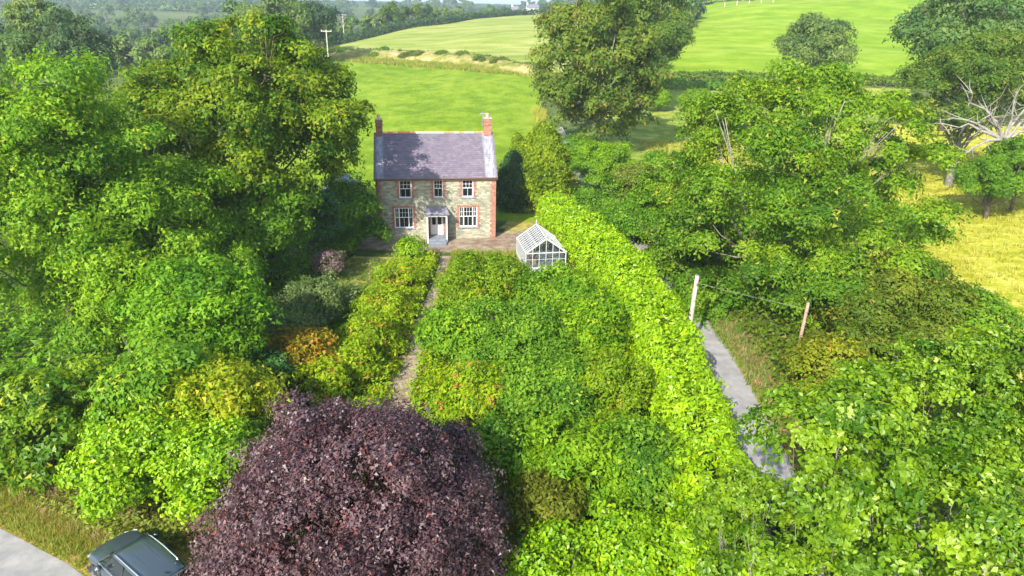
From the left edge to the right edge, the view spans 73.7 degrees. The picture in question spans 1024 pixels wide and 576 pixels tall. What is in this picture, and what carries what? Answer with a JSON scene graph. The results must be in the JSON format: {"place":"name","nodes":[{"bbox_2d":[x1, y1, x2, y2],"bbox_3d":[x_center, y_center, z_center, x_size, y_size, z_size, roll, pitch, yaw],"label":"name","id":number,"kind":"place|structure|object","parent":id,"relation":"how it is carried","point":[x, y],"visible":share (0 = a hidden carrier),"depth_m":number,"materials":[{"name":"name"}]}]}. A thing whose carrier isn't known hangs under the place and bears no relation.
{"place":"outdoors","nodes":[
{"label":"outdoors","id":0,"kind":"place"},
{"bbox_2d":[0,529,82,575],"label":"front road","id":1,"kind":"structure","parent":0,"point":[19,557],"depth_m":24.28,"materials":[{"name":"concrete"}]},
{"bbox_2d":[0,215,659,459],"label":"garden ground","id":2,"kind":"structure","parent":0,"point":[375,253],"depth_m":40.00,"materials":[{"name":"green plant"}]},
{"bbox_2d":[0,41,185,340],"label":"ash tree","id":3,"kind":"object","parent":2,"relation":"on","point":[42,112],"visible":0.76,"depth_m":34.10,"materials":[{"name":"green plant"}]},
{"bbox_2d":[0,114,270,359],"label":"ash tree","id":4,"kind":"object","parent":2,"relation":"on","point":[200,228],"visible":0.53,"depth_m":36.39,"materials":[{"name":"green plant"}]},
{"bbox_2d":[0,238,351,450],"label":"undergrowth","id":5,"kind":"object","parent":2,"relation":"on","point":[8,341],"visible":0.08,"depth_m":39.41,"materials":[{"name":"green plant"}]},
{"bbox_2d":[104,250,283,365],"bbox_3d":[-15.391,1.995,33.575,7.714,8.047,8.041,-10,25,-25],"label":"elder tree","id":6,"kind":"object","parent":2,"relation":"on","point":[199,295],"visible":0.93,"depth_m":31.53,"materials":[{"name":"green plant"}]},
{"bbox_2d":[105,8,378,211],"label":"sycamore tree","id":7,"kind":"object","parent":2,"relation":"on","point":[196,81],"visible":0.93,"depth_m":44.31,"materials":[{"name":"green plant"}]},
{"bbox_2d":[183,157,323,284],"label":"hazel tree","id":8,"kind":"object","parent":2,"relation":"on","point":[279,227],"visible":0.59,"depth_m":44.73,"materials":[{"name":"green plant"}]},
{"bbox_2d":[230,344,306,397],"bbox_3d":[-12.364,4.477,33.651,4.320,3.506,3.713,1,22,0],"label":"holly bush","id":9,"kind":"object","parent":2,"relation":"on","point":[276,362],"visible":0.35,"depth_m":33.23,"materials":[{"name":"green plant"}]},
{"bbox_2d":[242,298,319,357],"bbox_3d":[-13.353,2.632,38.399,5.251,3.286,5.741,1,22,0],"label":"willow bush","id":10,"kind":"object","parent":2,"relation":"on","point":[297,318],"visible":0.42,"depth_m":38.23,"materials":[{"name":"green plant"}]},
{"bbox_2d":[255,322,338,385],"bbox_3d":[-11.047,3.768,35.541,4.668,3.436,4.152,1,22,0],"label":"maple bush","id":11,"kind":"object","parent":2,"relation":"on","point":[304,340],"visible":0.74,"depth_m":34.86,"materials":[{"name":"orange plant"}]},
{"bbox_2d":[271,267,362,331],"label":"willow bush","id":12,"kind":"object","parent":2,"relation":"on","point":[318,301],"visible":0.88,"depth_m":41.35,"materials":[{"name":"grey plant"}]},
{"bbox_2d":[285,178,351,251],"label":"laurel bush","id":13,"kind":"object","parent":2,"relation":"on","point":[320,220],"visible":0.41,"depth_m":51.06,"materials":[{"name":"green plant"}]},
{"bbox_2d":[286,353,354,403],"bbox_3d":[-9.283,4.809,34.022,3.533,2.730,3.448,-16,28,-36],"label":"bramble bush","id":14,"kind":"object","parent":2,"relation":"on","point":[334,379],"visible":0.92,"depth_m":33.37,"materials":[{"name":"green plant"}]},
{"bbox_2d":[308,246,347,277],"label":"buddleia bush","id":15,"kind":"object","parent":2,"relation":"on","point":[322,259],"visible":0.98,"depth_m":48.44,"materials":[{"name":"pink plant"}]},
{"bbox_2d":[311,170,394,259],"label":"laurel bush","id":16,"kind":"object","parent":2,"relation":"on","point":[357,199],"visible":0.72,"depth_m":53.85,"materials":[{"name":"green plant"}]},
{"bbox_2d":[285,256,423,396],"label":"garden grass","id":17,"kind":"structure","parent":2,"relation":"on","point":[353,261],"depth_m":50.58,"materials":[{"name":"green plant"}]},
{"bbox_2d":[322,331,387,383],"bbox_3d":[-8.468,3.886,36.379,3.540,2.681,3.797,1,22,0],"label":"bramble bush","id":18,"kind":"object","parent":2,"relation":"on","point":[358,353],"visible":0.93,"depth_m":35.49,"materials":[{"name":"green plant"}]},
{"bbox_2d":[334,304,402,362],"bbox_3d":[-8.348,2.606,38.934,4.216,3.116,4.210,1,22,0],"label":"bramble bush","id":19,"kind":"object","parent":2,"relation":"on","point":[372,324],"visible":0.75,"depth_m":38.70,"materials":[{"name":"green plant"}]},
{"bbox_2d":[312,249,440,425],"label":"brambles","id":20,"kind":"object","parent":2,"relation":"on","point":[390,366],"visible":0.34,"depth_m":38.72,"materials":[{"name":"green plant"}]},
{"bbox_2d":[349,282,420,317],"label":"bramble bush","id":21,"kind":"object","parent":2,"relation":"on","point":[377,298],"visible":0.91,"depth_m":41.98,"materials":[{"name":"green plant"}]},
{"bbox_2d":[369,256,425,297],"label":"bramble bush","id":22,"kind":"object","parent":2,"relation":"on","point":[402,272],"visible":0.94,"depth_m":46.51,"materials":[{"name":"green plant"}]},
{"bbox_2d":[397,263,466,427],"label":"brambles","id":23,"kind":"object","parent":2,"relation":"on","point":[427,357],"visible":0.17,"depth_m":36.03,"materials":[{"name":"green plant"}]},
{"bbox_2d":[373,112,497,246],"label":"stone house","id":24,"kind":"structure","parent":2,"relation":"on","point":[435,188],"depth_m":57.75,"materials":[{"name":"grey stone"}]},
{"bbox_2d":[407,300,493,367],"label":"apple tree","id":25,"kind":"object","parent":2,"relation":"on","point":[436,323],"visible":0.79,"depth_m":34.50,"materials":[{"name":"green plant"}]},
{"bbox_2d":[418,358,507,434],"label":"apple tree","id":26,"kind":"object","parent":2,"relation":"on","point":[463,387],"visible":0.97,"depth_m":29.36,"materials":[{"name":"green plant"}]},
{"bbox_2d":[428,248,532,315],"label":"apple tree","id":27,"kind":"object","parent":2,"relation":"on","point":[496,274],"visible":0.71,"depth_m":39.32,"materials":[{"name":"green plant"}]},
{"bbox_2d":[448,293,585,372],"bbox_3d":[0.459,3.127,34.731,7.327,5.689,6.152,-7,24,-19],"label":"apple tree","id":28,"kind":"object","parent":2,"relation":"on","point":[521,322],"visible":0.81,"depth_m":33.49,"materials":[{"name":"green plant"}]},
{"bbox_2d":[503,306,588,368],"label":"apple tree","id":29,"kind":"object","parent":2,"relation":"on","point":[569,321],"visible":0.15,"depth_m":34.10,"materials":[{"name":"green plant"}]},
{"bbox_2d":[489,344,608,434],"bbox_3d":[1.546,5.400,29.980,6.471,5.128,6.060,1,22,0],"label":"apple tree","id":30,"kind":"object","parent":2,"relation":"on","point":[558,394],"visible":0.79,"depth_m":28.61,"materials":[{"name":"green plant"}]},
{"bbox_2d":[503,259,604,312],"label":"apple tree","id":31,"kind":"object","parent":2,"relation":"on","point":[571,283],"visible":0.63,"depth_m":38.87,"materials":[{"name":"green plant"}]},
{"bbox_2d":[552,285,631,363],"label":"apple tree","id":32,"kind":"object","parent":2,"relation":"on","point":[597,328],"visible":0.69,"depth_m":35.33,"materials":[{"name":"green plant"}]},
{"bbox_2d":[563,345,657,421],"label":"apple tree","id":33,"kind":"object","parent":2,"relation":"on","point":[613,374],"visible":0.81,"depth_m":29.43,"materials":[{"name":"green plant"}]},
{"bbox_2d":[534,190,780,575],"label":"laurel hedge","id":34,"kind":"object","parent":2,"relation":"on","point":[652,307],"visible":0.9,"depth_m":32.00,"materials":[{"name":"green plant"}]},
{"bbox_2d":[254,61,574,221],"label":"pasture field","id":35,"kind":"structure","parent":0,"point":[405,98],"depth_m":125.69,"materials":[{"name":"green plant"}]},
{"bbox_2d":[258,0,319,38],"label":"valley tree","id":36,"kind":"object","parent":35,"relation":"on","point":[296,8],"visible":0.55,"depth_m":169.07,"materials":[{"name":"green plant"}]},
{"bbox_2d":[299,0,343,58],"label":"valley tree","id":37,"kind":"object","parent":35,"relation":"on","point":[324,16],"visible":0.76,"depth_m":175.44,"materials":[{"name":"green plant"}]},
{"bbox_2d":[496,148,533,212],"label":"dark cypress","id":38,"kind":"object","parent":35,"relation":"on","point":[510,168],"visible":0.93,"depth_m":65.86,"materials":[{"name":"green plant"}]},
{"bbox_2d":[511,119,577,213],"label":"golden cypress","id":39,"kind":"object","parent":35,"relation":"on","point":[543,146],"visible":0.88,"depth_m":65.56,"materials":[{"name":"green plant"}]},
{"bbox_2d":[382,256,450,411],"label":"garden path","id":40,"kind":"structure","parent":0,"point":[406,370],"depth_m":38.30,"materials":[{"name":"beige gravel"}]},
{"bbox_2d":[295,49,550,76],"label":"earth bank","id":41,"kind":"structure","parent":0,"point":[467,59],"depth_m":177.86,"materials":[{"name":"beige soil"}]},
{"bbox_2d":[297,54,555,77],"bbox_3d":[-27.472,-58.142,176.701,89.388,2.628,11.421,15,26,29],"label":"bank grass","id":42,"kind":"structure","parent":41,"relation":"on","point":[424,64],"depth_m":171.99,"materials":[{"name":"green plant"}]},
{"bbox_2d":[357,228,551,252],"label":"forecourt","id":43,"kind":"structure","parent":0,"point":[504,241],"depth_m":57.75,"materials":[{"name":"beige stone"}]},
{"bbox_2d":[339,14,626,74],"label":"field","id":44,"kind":"structure","parent":0,"point":[512,37],"depth_m":223.80,"materials":[{"name":"green plant"}]},
{"bbox_2d":[0,0,1023,575],"bbox_3d":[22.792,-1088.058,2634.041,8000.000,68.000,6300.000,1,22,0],"label":"ground","id":45,"kind":"structure","parent":0,"point":[356,12],"depth_m":103.58,"materials":[{"name":"green plant"}]},
{"bbox_2d":[0,29,63,91],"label":"valley tree","id":46,"kind":"object","parent":45,"relation":"on","point":[19,43],"visible":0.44,"depth_m":110.73,"materials":[{"name":"green plant"}]},
{"bbox_2d":[0,0,89,86],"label":"tall ash","id":47,"kind":"object","parent":45,"relation":"on","point":[14,10],"visible":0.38,"depth_m":113.36,"materials":[{"name":"green plant"}]},
{"bbox_2d":[34,4,123,100],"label":"valley tree","id":48,"kind":"object","parent":45,"relation":"on","point":[68,31],"visible":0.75,"depth_m":109.25,"materials":[{"name":"green plant"}]},
{"bbox_2d":[108,34,162,69],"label":"tree","id":49,"kind":"object","parent":45,"relation":"on","point":[144,49],"visible":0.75,"depth_m":187.90,"materials":[{"name":"green plant"}]},
{"bbox_2d":[83,324,216,432],"bbox_3d":[-14.455,4.816,28.451,5.209,6.743,5.404,1,22,0],"label":"ash sapling","id":50,"kind":"object","parent":45,"relation":"on","point":[166,357],"visible":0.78,"depth_m":26.41,"materials":[{"name":"green plant"}]},
{"bbox_2d":[0,487,312,575],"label":"roadside verge","id":51,"kind":"structure","parent":45,"relation":"on","point":[183,557],"depth_m":25.21,"materials":[{"name":"green plant"}]},
{"bbox_2d":[0,352,122,498],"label":"cherry laurel","id":52,"kind":"object","parent":51,"relation":"on","point":[29,401],"visible":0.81,"depth_m":26.63,"materials":[{"name":"green plant"}]},
{"bbox_2d":[0,452,153,568],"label":"verge grass","id":53,"kind":"structure","parent":51,"relation":"on","point":[66,535],"depth_m":25.74,"materials":[{"name":"green plant"}]},
{"bbox_2d":[1,435,223,551],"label":"verge weeds","id":54,"kind":"object","parent":51,"relation":"on","point":[164,523],"visible":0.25,"depth_m":25.85,"materials":[{"name":"green plant"}]},
{"bbox_2d":[52,384,216,529],"bbox_3d":[-13.889,6.409,26.521,6.162,5.299,6.612,20,29,39],"label":"cherry laurel","id":55,"kind":"object","parent":51,"relation":"on","point":[107,488],"visible":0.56,"depth_m":24.72,"materials":[{"name":"green plant"}]},
{"bbox_2d":[87,529,194,575],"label":"parked car","id":56,"kind":"object","parent":51,"relation":"on","point":[134,552],"visible":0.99,"depth_m":22.54,"materials":[{"name":"grey paint"}]},
{"bbox_2d":[119,487,178,528],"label":"verge bush","id":57,"kind":"object","parent":51,"relation":"on","point":[138,509],"visible":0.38,"depth_m":26.39,"materials":[{"name":"green plant"}]},
{"bbox_2d":[157,414,280,529],"bbox_3d":[-10.722,7.053,25.882,4.660,4.702,5.021,1,22,0],"label":"cherry laurel","id":58,"kind":"object","parent":51,"relation":"on","point":[210,443],"visible":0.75,"depth_m":24.30,"materials":[{"name":"green plant"}]},
{"bbox_2d":[176,385,518,575],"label":"copper beech","id":59,"kind":"object","parent":51,"relation":"on","point":[295,469],"visible":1,"depth_m":18.70,"materials":[{"name":"purple plant"}]},
{"bbox_2d":[0,0,346,15],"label":"valley hedge","id":60,"kind":"object","parent":45,"relation":"on","point":[142,7],"visible":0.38,"depth_m":722.56,"materials":[{"name":"green plant"}]},
{"bbox_2d":[151,346,295,470],"bbox_3d":[-11.586,5.417,28.326,5.181,5.840,5.158,1,22,0],"label":"golden bush","id":61,"kind":"object","parent":45,"relation":"on","point":[228,387],"visible":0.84,"depth_m":26.77,"materials":[{"name":"yellow plant"}]},
{"bbox_2d":[109,0,586,11],"bbox_3d":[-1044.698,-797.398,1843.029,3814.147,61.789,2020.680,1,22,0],"label":"woodland","id":62,"kind":"object","parent":45,"relation":"on","point":[399,4],"visible":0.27,"depth_m":1098.80,"materials":[{"name":"green plant"}]},
{"bbox_2d":[310,7,559,48],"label":"boundary hedge","id":63,"kind":"object","parent":45,"relation":"on","point":[374,31],"visible":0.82,"depth_m":283.44,"materials":[{"name":"green plant"}]},
{"bbox_2d":[456,409,558,509],"bbox_3d":[-0.170,6.982,26.867,4.193,4.491,3.894,6,23,10],"label":"apple tree","id":64,"kind":"object","parent":45,"relation":"on","point":[494,430],"visible":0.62,"depth_m":25.77,"materials":[{"name":"green plant"}]},
{"bbox_2d":[500,464,593,550],"bbox_3d":[1.294,8.222,24.030,3.119,4.405,3.603,11,24,22],"label":"juniper bush","id":65,"kind":"object","parent":45,"relation":"on","point":[544,496],"visible":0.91,"depth_m":23.09,"materials":[{"name":"green plant"}]},
{"bbox_2d":[497,431,597,507],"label":"apple tree","id":66,"kind":"object","parent":45,"relation":"on","point":[516,466],"visible":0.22,"depth_m":25.00,"materials":[{"name":"green plant"}]},
{"bbox_2d":[499,507,616,575],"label":"front laurel","id":67,"kind":"object","parent":45,"relation":"on","point":[551,557],"visible":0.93,"depth_m":21.56,"materials":[{"name":"green plant"}]},
{"bbox_2d":[518,411,647,521],"bbox_3d":[2.796,7.049,26.295,5.468,4.921,5.516,13,25,26],"label":"apple tree","id":68,"kind":"object","parent":45,"relation":"on","point":[581,447],"visible":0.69,"depth_m":24.41,"materials":[{"name":"green plant"}]},
{"bbox_2d":[525,0,671,142],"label":"beech tree","id":69,"kind":"object","parent":45,"relation":"on","point":[582,46],"visible":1,"depth_m":83.85,"materials":[{"name":"green plant"}]},
{"bbox_2d":[572,172,627,213],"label":"hawthorn tree","id":70,"kind":"object","parent":45,"relation":"on","point":[590,198],"visible":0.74,"depth_m":64.19,"materials":[{"name":"green plant"}]},
{"bbox_2d":[571,140,641,177],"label":"hawthorn tree","id":71,"kind":"object","parent":45,"relation":"on","point":[590,160],"visible":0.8,"depth_m":74.61,"materials":[{"name":"green plant"}]},
{"bbox_2d":[591,191,660,242],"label":"hawthorn tree","id":72,"kind":"object","parent":45,"relation":"on","point":[617,215],"visible":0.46,"depth_m":57.44,"materials":[{"name":"green plant"}]},
{"bbox_2d":[570,495,684,575],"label":"front laurel","id":73,"kind":"object","parent":45,"relation":"on","point":[642,547],"visible":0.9,"depth_m":21.50,"materials":[{"name":"green plant"}]},
{"bbox_2d":[599,161,659,202],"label":"hawthorn tree","id":74,"kind":"object","parent":45,"relation":"on","point":[623,173],"visible":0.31,"depth_m":65.25,"materials":[{"name":"green plant"}]},
{"bbox_2d":[586,410,700,515],"bbox_3d":[4.888,7.131,25.886,4.585,5.157,4.656,1,22,0],"label":"apple tree","id":75,"kind":"object","parent":45,"relation":"on","point":[651,479],"visible":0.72,"depth_m":24.46,"materials":[{"name":"green plant"}]},
{"bbox_2d":[556,127,794,546],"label":"lane","id":76,"kind":"structure","parent":45,"relation":"on","point":[739,394],"depth_m":36.52,"materials":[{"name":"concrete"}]},
{"bbox_2d":[639,233,717,279],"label":"hawthorn tree","id":77,"kind":"object","parent":45,"relation":"on","point":[698,263],"visible":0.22,"depth_m":50.34,"materials":[{"name":"green plant"}]},
{"bbox_2d":[625,148,732,226],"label":"hawthorn tree","id":78,"kind":"object","parent":45,"relation":"on","point":[646,185],"visible":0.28,"depth_m":54.26,"materials":[{"name":"green plant"}]},
{"bbox_2d":[622,491,744,575],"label":"front laurel","id":79,"kind":"object","parent":45,"relation":"on","point":[670,518],"visible":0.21,"depth_m":21.70,"materials":[{"name":"green plant"}]},
{"bbox_2d":[664,263,752,318],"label":"hawthorn tree","id":80,"kind":"object","parent":45,"relation":"on","point":[721,302],"visible":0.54,"depth_m":45.29,"materials":[{"name":"green plant"}]},
{"bbox_2d":[677,459,865,575],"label":"oak tree","id":81,"kind":"object","parent":45,"relation":"on","point":[713,507],"visible":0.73,"depth_m":16.96,"materials":[{"name":"green plant"}]},
{"bbox_2d":[642,164,966,245],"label":"undergrowth","id":82,"kind":"object","parent":45,"relation":"on","point":[875,205],"visible":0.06,"depth_m":66.27,"materials":[{"name":"green plant"}]},
{"bbox_2d":[638,55,980,332],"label":"maple tree","id":83,"kind":"object","parent":45,"relation":"on","point":[779,220],"visible":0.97,"depth_m":41.69,"materials":[{"name":"green plant"}]},
{"bbox_2d":[771,11,861,68],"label":"field oak","id":84,"kind":"object","parent":45,"relation":"on","point":[825,31],"visible":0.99,"depth_m":144.02,"materials":[{"name":"green plant"}]},
{"bbox_2d":[659,69,1004,87],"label":"field hedge","id":85,"kind":"object","parent":45,"relation":"on","point":[712,75],"visible":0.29,"depth_m":147.80,"materials":[{"name":"green plant"}]},
{"bbox_2d":[775,326,906,401],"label":"scrub tree","id":86,"kind":"object","parent":45,"relation":"on","point":[821,353],"visible":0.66,"depth_m":34.00,"materials":[{"name":"green plant"}]},
{"bbox_2d":[764,490,951,575],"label":"oak tree","id":87,"kind":"object","parent":45,"relation":"on","point":[923,573],"visible":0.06,"depth_m":17.30,"materials":[{"name":"green plant"}]},
{"bbox_2d":[730,356,987,575],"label":"oak tree","id":88,"kind":"object","parent":45,"relation":"on","point":[828,408],"visible":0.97,"depth_m":14.49,"materials":[{"name":"green plant"}]},
{"bbox_2d":[703,253,1023,519],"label":"undergrowth","id":89,"kind":"object","parent":45,"relation":"on","point":[763,329],"visible":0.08,"depth_m":40.89,"materials":[{"name":"green plant"}]},
{"bbox_2d":[810,248,1013,370],"bbox_3d":[22.939,1.250,40.090,10.403,6.014,10.760,1,22,0],"label":"scrub tree","id":90,"kind":"object","parent":45,"relation":"on","point":[873,330],"visible":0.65,"depth_m":37.67,"materials":[{"name":"green plant"}]},
{"bbox_2d":[820,444,1023,575],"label":"oak tree","id":91,"kind":"object","parent":45,"relation":"on","point":[987,516],"visible":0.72,"depth_m":13.44,"materials":[{"name":"green plant"}]},
{"bbox_2d":[828,329,1023,575],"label":"oak tree","id":92,"kind":"object","parent":45,"relation":"on","point":[947,382],"visible":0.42,"depth_m":20.40,"materials":[{"name":"green plant"}]},
{"bbox_2d":[899,283,1023,366],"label":"scrub tree","id":93,"kind":"object","parent":45,"relation":"on","point":[1005,310],"visible":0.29,"depth_m":37.41,"materials":[{"name":"green plant"}]},
{"bbox_2d":[920,406,1023,575],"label":"oak tree","id":94,"kind":"object","parent":45,"relation":"on","point":[981,431],"visible":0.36,"depth_m":19.38,"materials":[{"name":"green plant"}]},
{"bbox_2d":[923,323,1023,464],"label":"oak tree","id":95,"kind":"object","parent":45,"relation":"on","point":[975,353],"visible":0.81,"depth_m":21.04,"materials":[{"name":"green plant"}]},
{"bbox_2d":[500,221,575,265],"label":"side lawn","id":96,"kind":"structure","parent":0,"point":[511,226],"depth_m":62.14,"materials":[{"name":"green plant"}]},
{"bbox_2d":[516,219,566,270],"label":"greenhouse","id":97,"kind":"object","parent":96,"relation":"on","point":[536,259],"visible":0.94,"depth_m":53.05,"materials":[{"name":"white paint"}]},
{"bbox_2d":[646,232,868,537],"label":"lane bank","id":98,"kind":"structure","parent":0,"point":[796,445],"depth_m":38.17,"materials":[{"name":"green plant"}]},
{"bbox_2d":[700,291,885,481],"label":"lane weeds","id":99,"kind":"object","parent":98,"relation":"on","point":[741,353],"visible":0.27,"depth_m":39.56,"materials":[{"name":"green plant"}]},
{"bbox_2d":[598,85,923,174],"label":"orchard meadow","id":100,"kind":"structure","parent":0,"point":[664,129],"depth_m":106.79,"materials":[{"name":"green plant"}]},
{"bbox_2d":[606,0,697,110],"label":"beech tree","id":101,"kind":"object","parent":100,"relation":"on","point":[673,28],"visible":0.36,"depth_m":112.53,"materials":[{"name":"green plant"}]},
{"bbox_2d":[661,0,1023,82],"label":"hill field","id":102,"kind":"structure","parent":0,"point":[731,37],"depth_m":215.83,"materials":[{"name":"green plant"}]},
{"bbox_2d":[834,124,1023,399],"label":"hay meadow","id":103,"kind":"structure","parent":0,"point":[1006,285],"depth_m":62.39,"materials":[{"name":"yellow plant"}]},
{"bbox_2d":[882,0,1023,130],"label":"lime tree","id":104,"kind":"object","parent":103,"relation":"on","point":[925,18],"visible":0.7,"depth_m":101.04,"materials":[{"name":"green plant"}]},
{"bbox_2d":[892,27,1023,204],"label":"dying sycamore","id":105,"kind":"object","parent":103,"relation":"on","point":[995,65],"visible":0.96,"depth_m":71.76,"materials":[{"name":"green plant"}]},
{"bbox_2d":[945,151,1023,218],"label":"tree","id":106,"kind":"object","parent":103,"relation":"on","point":[1001,182],"visible":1,"depth_m":65.46,"materials":[{"name":"green plant"}]},
{"bbox_2d":[981,134,1023,211],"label":"meadow bush","id":107,"kind":"object","parent":103,"relation":"on","point":[1012,146],"visible":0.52,"depth_m":68.81,"materials":[{"name":"green plant"}]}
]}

